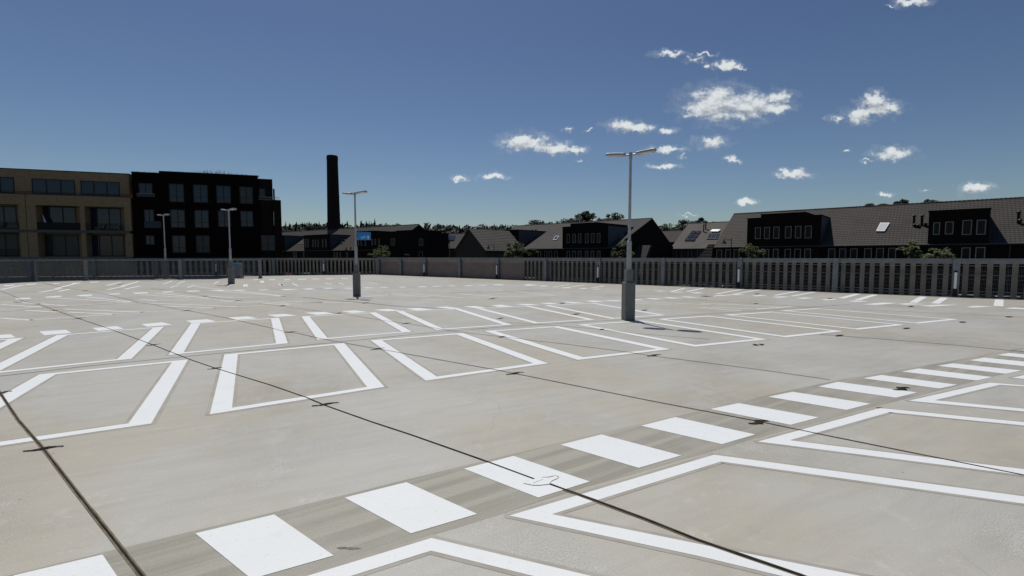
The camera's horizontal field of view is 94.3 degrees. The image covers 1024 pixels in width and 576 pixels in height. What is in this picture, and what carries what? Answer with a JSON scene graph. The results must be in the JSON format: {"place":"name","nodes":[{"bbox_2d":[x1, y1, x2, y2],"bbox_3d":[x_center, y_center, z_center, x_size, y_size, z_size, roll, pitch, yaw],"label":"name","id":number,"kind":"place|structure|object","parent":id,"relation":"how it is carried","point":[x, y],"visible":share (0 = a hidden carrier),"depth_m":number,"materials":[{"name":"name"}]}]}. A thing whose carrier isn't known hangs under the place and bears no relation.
{"place":"outdoors","nodes":[
{"label":"outdoors","id":0,"kind":"place"},
{"bbox_2d":[0,168,135,276],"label":"apartment building","id":1,"kind":"structure","parent":0,"point":[74,208],"depth_m":64.58,"materials":[{"name":"yellow brick"}]},
{"bbox_2d":[0,177,14,192],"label":"window","id":2,"kind":"structure","parent":1,"relation":"in","point":[6,183],"depth_m":62.84,"materials":[{"name":"black"}]},
{"bbox_2d":[0,206,17,228],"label":"window","id":3,"kind":"structure","parent":1,"relation":"in","point":[8,214],"depth_m":63.10,"materials":[{"name":"black glass"}]},
{"bbox_2d":[0,233,18,255],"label":"window","id":4,"kind":"structure","parent":1,"relation":"in","point":[7,240],"depth_m":63.30,"materials":[{"name":"black glass"}]},
{"bbox_2d":[31,178,75,194],"bbox_3d":[-62.117,-13.720,64.390,4.694,1.997,0.070,-1,4,-18],"label":"window","id":5,"kind":"structure","parent":1,"relation":"in","point":[39,186],"depth_m":64.36,"materials":[{"name":"black"}]},
{"bbox_2d":[42,206,76,222],"bbox_3d":[-62.047,-9.550,64.689,4.430,3.115,0.070,-1,4,-18],"label":"window","id":6,"kind":"structure","parent":1,"relation":"in","point":[50,213],"depth_m":64.79,"materials":[{"name":"black glass"}]},
{"bbox_2d":[44,235,79,255],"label":"window","id":7,"kind":"structure","parent":1,"relation":"in","point":[55,245],"depth_m":65.06,"materials":[{"name":"black glass"}]},
{"bbox_2d":[80,181,119,195],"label":"window","id":8,"kind":"structure","parent":1,"relation":"in","point":[95,187],"depth_m":66.00,"materials":[{"name":"black"}]},
{"bbox_2d":[90,208,121,229],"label":"window","id":9,"kind":"structure","parent":1,"relation":"in","point":[98,215],"depth_m":66.44,"materials":[{"name":"black glass"}]},
{"bbox_2d":[92,235,124,255],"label":"window","id":10,"kind":"structure","parent":1,"relation":"in","point":[102,245],"depth_m":66.70,"materials":[{"name":"black glass"}]},
{"bbox_2d":[131,171,282,275],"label":"apartment building","id":11,"kind":"structure","parent":0,"point":[192,204],"depth_m":68.44,"materials":[{"name":"brick"}]},
{"bbox_2d":[138,183,152,194],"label":"window","id":12,"kind":"structure","parent":11,"relation":"in","point":[147,188],"depth_m":66.39,"materials":[{"name":"black"}]},
{"bbox_2d":[144,209,154,220],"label":"window","id":13,"kind":"structure","parent":11,"relation":"in","point":[148,214],"depth_m":66.70,"materials":[{"name":"black glass"}]},
{"bbox_2d":[145,235,154,244],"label":"window","id":14,"kind":"structure","parent":11,"relation":"in","point":[150,239],"depth_m":66.92,"materials":[{"name":"black"}]},
{"bbox_2d":[168,183,184,201],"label":"window","id":15,"kind":"structure","parent":11,"relation":"in","point":[176,191],"depth_m":67.12,"materials":[{"name":"black"}]},
{"bbox_2d":[170,209,185,227],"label":"window","id":16,"kind":"structure","parent":11,"relation":"in","point":[177,217],"depth_m":67.37,"materials":[{"name":"black glass"}]},
{"bbox_2d":[172,235,185,252],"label":"window","id":17,"kind":"structure","parent":11,"relation":"in","point":[178,241],"depth_m":67.61,"materials":[{"name":"black glass"}]},
{"bbox_2d":[137,170,258,177],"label":"roof grass","id":18,"kind":"structure","parent":11,"relation":"on","point":[210,172],"depth_m":69.42,"materials":[{"name":"green plant"}]},
{"bbox_2d":[193,184,207,202],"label":"window","id":19,"kind":"structure","parent":11,"relation":"in","point":[200,192],"depth_m":68.05,"materials":[{"name":"black"}]},
{"bbox_2d":[194,210,208,227],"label":"window","id":20,"kind":"structure","parent":11,"relation":"in","point":[201,217],"depth_m":68.29,"materials":[{"name":"black glass"}]},
{"bbox_2d":[196,235,209,252],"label":"window","id":21,"kind":"structure","parent":11,"relation":"in","point":[202,241],"depth_m":68.53,"materials":[{"name":"black glass"}]},
{"bbox_2d":[216,185,230,202],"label":"window","id":22,"kind":"structure","parent":11,"relation":"in","point":[223,193],"depth_m":68.95,"materials":[{"name":"blue"}]},
{"bbox_2d":[218,210,230,226],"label":"window","id":23,"kind":"structure","parent":11,"relation":"in","point":[222,215],"depth_m":69.15,"materials":[{"name":"blue"}]},
{"bbox_2d":[239,186,252,203],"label":"window","id":24,"kind":"structure","parent":11,"relation":"in","point":[246,193],"depth_m":69.86,"materials":[{"name":"blue"}]},
{"bbox_2d":[240,211,253,226],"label":"window","id":25,"kind":"structure","parent":11,"relation":"in","point":[246,217],"depth_m":70.09,"materials":[{"name":"blue"}]},
{"bbox_2d":[259,188,265,196],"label":"window","id":26,"kind":"structure","parent":11,"relation":"in","point":[261,191],"depth_m":70.72,"materials":[{"name":"black glass"}]},
{"bbox_2d":[261,235,275,250],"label":"window","id":27,"kind":"structure","parent":11,"relation":"in","point":[267,241],"depth_m":71.17,"materials":[{"name":"black"}]},
{"bbox_2d":[233,263,242,277],"bbox_3d":[-25.488,-1.627,44.175,0.600,1.400,0.515,0,4,0],"label":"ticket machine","id":28,"kind":"object","parent":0,"point":[237,272],"visible":0.62,"depth_m":43.95,"materials":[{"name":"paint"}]},
{"bbox_2d":[448,233,464,257],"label":"terraced houses","id":29,"kind":"structure","parent":0,"point":[455,239],"depth_m":120.77,"materials":[{"name":"grey tile"}]},
{"bbox_2d":[454,229,522,279],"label":"gabled house","id":30,"kind":"structure","parent":0,"point":[474,243],"depth_m":75.39,"materials":[{"name":"brown black brick"},{"name":"dark roof tile"}]},
{"bbox_2d":[0,274,1023,575],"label":"parking deck","id":31,"kind":"structure","parent":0,"point":[184,464],"depth_m":5.95,"materials":[{"name":"concrete"}]},
{"bbox_2d":[0,259,262,282],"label":"fence","id":32,"kind":"object","parent":31,"relation":"on","point":[34,265],"visible":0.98,"depth_m":40.21,"materials":[{"name":"metal"}]},
{"bbox_2d":[157,214,169,278],"bbox_3d":[-31.013,-3.699,42.442,1.753,5.765,0.487,2,4,23],"label":"lamp post","id":33,"kind":"object","parent":31,"relation":"on","point":[165,264],"visible":0.99,"depth_m":42.40,"materials":[{"name":"metal"}]},
{"bbox_2d":[221,208,236,283],"bbox_3d":[-20.445,-3.011,34.441,1.657,5.451,0.460,2,4,23],"label":"lamp post","id":34,"kind":"object","parent":31,"relation":"on","point":[231,273],"visible":0.98,"depth_m":34.41,"materials":[{"name":"metal"}]},
{"bbox_2d":[342,190,366,295],"bbox_3d":[-7.865,-2.209,23.930,1.594,5.241,0.443,2,4,23],"label":"lamp post","id":35,"kind":"object","parent":31,"relation":"on","point":[356,283],"visible":1,"depth_m":23.89,"materials":[{"name":"metal"}]},
{"bbox_2d":[356,232,370,239],"bbox_3d":[-7.489,-2.610,23.898,0.753,0.388,0.050,0,4,0],"label":"sign","id":36,"kind":"object","parent":35,"relation":"attached to","point":[363,235],"visible":1,"depth_m":23.88,"materials":[{"name":"blue metal"}]},
{"bbox_2d":[0,286,789,319],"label":"thin bay lines","id":37,"kind":"object","parent":31,"relation":"on","point":[267,303],"visible":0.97,"depth_m":20.21,"materials":[{"name":"white paint"}]},
{"bbox_2d":[0,391,806,575],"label":"joint edge stains","id":38,"kind":"object","parent":31,"relation":"on","point":[109,537],"visible":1,"depth_m":3.61,"materials":[{"name":"grey concrete"}]},
{"bbox_2d":[0,281,1003,305],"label":"painted bay ticks","id":39,"kind":"object","parent":31,"relation":"on","point":[998,302],"visible":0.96,"depth_m":27.12,"materials":[{"name":"white paint"}]},
{"bbox_2d":[0,303,1023,575],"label":"painted bay lines","id":40,"kind":"object","parent":31,"relation":"on","point":[148,409],"visible":1,"depth_m":5.50,"materials":[{"name":"white paint"}]},
{"bbox_2d":[0,278,1023,575],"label":"painted dashes","id":41,"kind":"object","parent":31,"relation":"on","point":[266,546],"visible":0.93,"depth_m":4.22,"materials":[{"name":"white paint"}]},
{"bbox_2d":[524,476,557,484],"bbox_3d":[0.269,1.715,4.219,0.350,0.001,0.134,-1,4,-17],"label":"repainted joint patch","id":42,"kind":"object","parent":41,"relation":"on","point":[546,480],"visible":1,"depth_m":4.21,"materials":[{"name":"white paint"}]},
{"bbox_2d":[0,309,1023,575],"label":"line margins","id":43,"kind":"object","parent":31,"relation":"on","point":[434,553],"visible":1,"depth_m":5.03,"materials":[{"name":"white paint"}]},
{"bbox_2d":[0,282,1023,575],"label":"deck joints","id":44,"kind":"object","parent":31,"relation":"on","point":[446,446],"visible":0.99,"depth_m":5.36,"materials":[{"name":"black rubber"}]},
{"bbox_2d":[8,347,1023,575],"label":"blasted strip","id":45,"kind":"object","parent":31,"relation":"on","point":[330,525],"visible":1,"depth_m":4.10,"materials":[{"name":"concrete"}]},
{"bbox_2d":[337,475,558,549],"bbox_3d":[-0.382,1.747,3.771,1.937,0.009,0.113,-3,5,-35],"label":"oil smear","id":46,"kind":"object","parent":45,"relation":"on","point":[349,548],"visible":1,"depth_m":3.27},
{"bbox_2d":[605,148,656,320],"bbox_3d":[3.662,-1.605,14.820,1.594,5.241,0.443,2,4,23],"label":"lamp post","id":47,"kind":"object","parent":31,"relation":"on","point":[628,300],"visible":1,"depth_m":14.78,"materials":[{"name":"metal"}]},
{"bbox_2d":[628,253,631,265],"bbox_3d":[3.672,-0.881,14.795,0.100,0.400,0.008,-1,4,-8],"label":"service door","id":48,"kind":"structure","parent":47,"relation":"in","point":[629,254],"depth_m":14.79,"materials":[{"name":"metal"}]},
{"bbox_2d":[377,257,1023,298],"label":"louvre fence","id":49,"kind":"object","parent":31,"relation":"on","point":[502,268],"visible":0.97,"depth_m":29.58,"materials":[{"name":"paint"}]},
{"bbox_2d":[0,0,1023,229],"label":"sky","id":50,"kind":"structure","parent":0,"point":[472,113],"materials":[{"name":"blue"}]},
{"bbox_2d":[503,218,672,284],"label":"terraced houses","id":51,"kind":"structure","parent":0,"point":[597,239],"depth_m":78.25,"materials":[{"name":"brown brick"}]},
{"bbox_2d":[572,234,575,242],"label":"window","id":52,"kind":"structure","parent":51,"relation":"in","point":[574,235],"depth_m":76.45,"materials":[{"name":"beige"}]},
{"bbox_2d":[585,233,588,242],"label":"window","id":53,"kind":"structure","parent":51,"relation":"in","point":[586,235],"depth_m":74.80,"materials":[{"name":"black"}]},
{"bbox_2d":[591,233,594,242],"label":"window","id":54,"kind":"structure","parent":51,"relation":"in","point":[592,234],"depth_m":74.12,"materials":[{"name":"black"}]},
{"bbox_2d":[597,233,599,242],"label":"window","id":55,"kind":"structure","parent":51,"relation":"in","point":[598,234],"depth_m":73.43,"materials":[{"name":"beige"}]},
{"bbox_2d":[662,230,682,245],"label":"terraced houses","id":56,"kind":"structure","parent":0,"point":[672,236],"depth_m":123.11,"materials":[{"name":"grey brick"}]},
{"bbox_2d":[671,221,728,284],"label":"terraced houses","id":57,"kind":"structure","parent":0,"point":[694,240],"depth_m":86.60,"materials":[{"name":"grey tile"}]},
{"bbox_2d":[676,250,681,257],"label":"window","id":58,"kind":"structure","parent":57,"relation":"in","point":[678,252],"depth_m":86.61,"materials":[{"name":"black glass"}]},
{"bbox_2d":[688,249,691,257],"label":"window","id":59,"kind":"structure","parent":57,"relation":"in","point":[689,250],"depth_m":85.19,"materials":[{"name":"black glass"}]},
{"bbox_2d":[698,197,1023,297],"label":"terraced houses","id":60,"kind":"structure","parent":0,"point":[991,228],"depth_m":52.24,"materials":[{"name":"brown brick"}]},
{"bbox_2d":[716,250,721,257],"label":"window","id":61,"kind":"structure","parent":60,"relation":"in","point":[719,252],"depth_m":61.77,"materials":[{"name":"black glass"}]},
{"bbox_2d":[725,249,730,257],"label":"window","id":62,"kind":"structure","parent":60,"relation":"in","point":[727,251],"depth_m":61.03,"materials":[{"name":"beige"}]},
{"bbox_2d":[734,249,739,257],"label":"window","id":63,"kind":"structure","parent":60,"relation":"in","point":[736,251],"depth_m":60.35,"materials":[{"name":"beige"}]},
{"bbox_2d":[755,227,760,238],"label":"window","id":64,"kind":"structure","parent":60,"relation":"in","point":[757,229],"depth_m":58.30,"materials":[{"name":"beige"}]},
{"bbox_2d":[763,249,768,257],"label":"window","id":65,"kind":"structure","parent":60,"relation":"in","point":[766,255],"depth_m":57.81,"materials":[{"name":"beige"}]},
{"bbox_2d":[764,227,769,238],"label":"window","id":66,"kind":"structure","parent":60,"relation":"in","point":[766,229],"depth_m":57.63,"materials":[{"name":"beige"}]},
{"bbox_2d":[773,249,778,258],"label":"window","id":67,"kind":"structure","parent":60,"relation":"in","point":[775,251],"depth_m":57.13,"materials":[{"name":"beige"}]},
{"bbox_2d":[773,227,779,238],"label":"window","id":68,"kind":"structure","parent":60,"relation":"in","point":[776,230],"depth_m":56.97,"materials":[{"name":"black"}]},
{"bbox_2d":[784,249,790,257],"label":"window","id":69,"kind":"structure","parent":60,"relation":"in","point":[787,251],"depth_m":56.23,"materials":[{"name":"black glass"}]},
{"bbox_2d":[785,226,791,237],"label":"window","id":70,"kind":"structure","parent":60,"relation":"in","point":[788,229],"depth_m":56.11,"materials":[{"name":"black glass"}]},
{"bbox_2d":[794,249,800,257],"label":"window","id":71,"kind":"structure","parent":60,"relation":"in","point":[797,252],"depth_m":55.59,"materials":[{"name":"black glass"}]},
{"bbox_2d":[795,226,801,237],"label":"window","id":72,"kind":"structure","parent":60,"relation":"in","point":[798,229],"depth_m":55.43,"materials":[{"name":"black glass"}]},
{"bbox_2d":[804,249,810,257],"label":"window","id":73,"kind":"structure","parent":60,"relation":"in","point":[807,252],"depth_m":54.92,"materials":[{"name":"black glass"}]},
{"bbox_2d":[805,226,811,237],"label":"window","id":74,"kind":"structure","parent":60,"relation":"in","point":[808,229],"depth_m":54.75,"materials":[{"name":"black glass"}]},
{"bbox_2d":[828,249,835,257],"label":"window","id":75,"kind":"structure","parent":60,"relation":"in","point":[831,252],"depth_m":53.59,"materials":[{"name":"black glass"}]},
{"bbox_2d":[839,248,846,257],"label":"window","id":76,"kind":"structure","parent":60,"relation":"in","point":[841,251],"depth_m":52.92,"materials":[{"name":"black glass"}]},
{"bbox_2d":[850,248,857,257],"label":"window","id":77,"kind":"structure","parent":60,"relation":"in","point":[853,251],"depth_m":52.22,"materials":[{"name":"black glass"}]},
{"bbox_2d":[864,248,871,257],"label":"window","id":78,"kind":"structure","parent":60,"relation":"in","point":[867,251],"depth_m":51.36,"materials":[{"name":"black glass"}]},
{"bbox_2d":[876,248,883,257],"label":"window","id":79,"kind":"structure","parent":60,"relation":"in","point":[879,251],"depth_m":50.68,"materials":[{"name":"black glass"}]},
{"bbox_2d":[888,248,895,257],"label":"window","id":80,"kind":"structure","parent":60,"relation":"in","point":[891,251],"depth_m":50.01,"materials":[{"name":"black glass"}]},
{"bbox_2d":[933,222,939,234],"bbox_3d":[42.384,-5.929,47.427,0.521,1.240,0.070,3,5,42],"label":"window","id":81,"kind":"structure","parent":60,"relation":"in","point":[936,225],"depth_m":47.42,"materials":[{"name":"black glass"}]},
{"bbox_2d":[945,221,953,233],"bbox_3d":[43.080,-5.912,46.799,0.623,1.249,0.070,3,5,42],"label":"window","id":82,"kind":"structure","parent":60,"relation":"in","point":[949,226],"depth_m":46.79,"materials":[{"name":"black glass"}]},
{"bbox_2d":[961,247,970,258],"bbox_3d":[44.040,-3.186,46.112,0.654,1.495,0.070,3,5,42],"label":"window","id":83,"kind":"structure","parent":60,"relation":"in","point":[965,251],"depth_m":46.10,"materials":[{"name":"black glass"}]},
{"bbox_2d":[962,220,971,234],"bbox_3d":[44.017,-5.857,45.956,0.685,1.430,0.070,3,5,42],"label":"window","id":84,"kind":"structure","parent":60,"relation":"in","point":[966,224],"depth_m":45.95,"materials":[{"name":"black glass"}]},
{"bbox_2d":[975,247,985,258],"bbox_3d":[44.780,-3.155,45.446,0.682,1.503,0.070,3,5,42],"label":"window","id":85,"kind":"structure","parent":60,"relation":"in","point":[979,251],"depth_m":45.43,"materials":[{"name":"black glass"}]},
{"bbox_2d":[976,220,986,234],"bbox_3d":[44.746,-5.798,45.301,0.661,1.419,0.070,3,5,42],"label":"window","id":86,"kind":"structure","parent":60,"relation":"in","point":[981,224],"depth_m":45.29,"materials":[{"name":"black glass"}]},
{"label":"ground","id":87,"kind":"structure","parent":0,"visible":0},
{"bbox_2d":[0,275,253,283],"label":"deck edge beam","id":88,"kind":"structure","parent":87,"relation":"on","point":[49,278],"depth_m":47.61,"materials":[{"name":"concrete"}]},
{"bbox_2d":[0,258,377,276],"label":"slatted fence","id":89,"kind":"object","parent":88,"relation":"on","point":[322,267],"visible":0.84,"depth_m":49.54,"materials":[{"name":"paint"}]},
{"bbox_2d":[326,155,340,228],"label":"factory chimney","id":90,"kind":"object","parent":87,"relation":"on","point":[333,211],"visible":0.63,"depth_m":125.42,"materials":[{"name":"brick"}]},
{"bbox_2d":[282,224,449,276],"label":"terraced houses","id":91,"kind":"structure","parent":87,"relation":"on","point":[415,240],"depth_m":105.33,"materials":[{"name":"brown brick"}]},
{"bbox_2d":[368,245,390,256],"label":"tree","id":92,"kind":"object","parent":87,"relation":"on","point":[378,252],"visible":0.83,"depth_m":87.42,"materials":[{"name":"green plant"}]},
{"bbox_2d":[284,219,669,232],"bbox_3d":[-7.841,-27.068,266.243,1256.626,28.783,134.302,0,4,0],"label":"forest","id":93,"kind":"object","parent":87,"relation":"on","point":[366,225],"visible":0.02,"depth_m":223.44,"materials":[{"name":"green plant"}]},
{"bbox_2d":[282,222,684,233],"bbox_3d":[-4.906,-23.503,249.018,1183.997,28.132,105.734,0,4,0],"label":"roof","id":94,"kind":"structure","parent":87,"relation":"on","point":[454,229],"depth_m":226.52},
{"bbox_2d":[504,241,527,279],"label":"tree","id":95,"kind":"object","parent":87,"relation":"on","point":[516,245],"visible":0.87,"depth_m":65.79,"materials":[{"name":"green plant"}]},
{"bbox_2d":[527,249,537,277],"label":"tree","id":96,"kind":"object","parent":87,"relation":"on","point":[532,253],"visible":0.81,"depth_m":65.71,"materials":[{"name":"green plant"}]},
{"bbox_2d":[526,220,547,224],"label":"tree","id":97,"kind":"object","parent":87,"relation":"on","point":[532,222],"visible":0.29,"depth_m":186.50,"materials":[{"name":"green plant"}]},
{"bbox_2d":[556,218,572,222],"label":"tree","id":98,"kind":"object","parent":87,"relation":"on","point":[567,220],"visible":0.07,"depth_m":167.20,"materials":[{"name":"green plant"}]},
{"bbox_2d":[572,211,596,221],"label":"tree","id":99,"kind":"object","parent":87,"relation":"on","point":[585,216],"visible":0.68,"depth_m":156.85,"materials":[{"name":"green plant"}]},
{"bbox_2d":[597,212,624,220],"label":"tree","id":100,"kind":"object","parent":87,"relation":"on","point":[613,217],"visible":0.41,"depth_m":161.18,"materials":[{"name":"green plant"}]},
{"bbox_2d":[611,240,634,279],"bbox_3d":[14.999,-2.842,63.952,3.356,7.208,3.102,0,4,0],"label":"tree","id":101,"kind":"object","parent":87,"relation":"on","point":[622,252],"visible":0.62,"depth_m":63.71,"materials":[{"name":"green plant"}]},
{"bbox_2d":[661,224,670,230],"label":"tree","id":102,"kind":"object","parent":87,"relation":"on","point":[666,228],"visible":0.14,"depth_m":173.50,"materials":[{"name":"green plant"}]},
{"bbox_2d":[674,219,693,229],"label":"tree","id":103,"kind":"object","parent":87,"relation":"on","point":[680,224],"visible":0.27,"depth_m":168.29,"materials":[{"name":"green plant"}]},
{"bbox_2d":[693,217,706,222],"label":"tree","id":104,"kind":"object","parent":87,"relation":"on","point":[700,219],"visible":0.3,"depth_m":148.28,"materials":[{"name":"green plant"}]},
{"bbox_2d":[722,238,731,287],"bbox_3d":[23.417,-1.950,51.985,1.117,7.011,0.514,0,4,0],"label":"street lantern","id":105,"kind":"object","parent":87,"relation":"on","point":[723,242],"visible":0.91,"depth_m":51.80,"materials":[{"name":"black metal"}]},
{"bbox_2d":[739,242,765,288],"bbox_3d":[25.398,-1.577,50.239,2.508,6.498,2.583,-2,4,-23],"label":"tree","id":106,"kind":"object","parent":87,"relation":"on","point":[754,251],"visible":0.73,"depth_m":50.00,"materials":[{"name":"green plant"}]},
{"bbox_2d":[893,198,908,203],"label":"tree","id":107,"kind":"object","parent":87,"relation":"on","point":[902,201],"visible":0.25,"depth_m":78.88,"materials":[{"name":"green plant"}]},
{"bbox_2d":[896,240,924,294],"bbox_3d":[34.475,-0.935,40.981,1.890,6.442,2.243,0,4,0],"label":"tree","id":108,"kind":"object","parent":87,"relation":"on","point":[911,250],"visible":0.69,"depth_m":40.53,"materials":[{"name":"green plant"}]},
{"bbox_2d":[922,199,937,202],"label":"tree","id":109,"kind":"object","parent":87,"relation":"on","point":[927,200],"visible":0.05,"depth_m":78.75,"materials":[{"name":"green plant"}]},
{"bbox_2d":[921,293,948,296],"bbox_3d":[41.222,1.231,45.773,4.320,1.484,1.980,3,5,42],"label":"parked car","id":110,"kind":"object","parent":87,"relation":"on","point":[928,294],"depth_m":45.71,"materials":[{"name":"grey paint"}]},
{"bbox_2d":[924,247,958,295],"bbox_3d":[36.724,-0.640,41.150,2.594,5.832,2.742,0,4,0],"label":"tree","id":111,"kind":"object","parent":87,"relation":"on","point":[939,253],"visible":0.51,"depth_m":40.56,"materials":[{"name":"green plant"}]},
{"bbox_2d":[959,294,982,297],"bbox_3d":[42.811,1.343,44.075,4.320,1.484,1.980,3,5,42],"label":"parked car","id":112,"kind":"object","parent":87,"relation":"on","point":[971,296],"depth_m":43.64,"materials":[{"name":"white paint"}]},
{"bbox_2d":[991,296,1022,298],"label":"parked car","id":113,"kind":"object","parent":87,"relation":"on","point":[1019,297],"visible":0.16,"depth_m":42.13,"materials":[{"name":"grey paint"}]}
]}

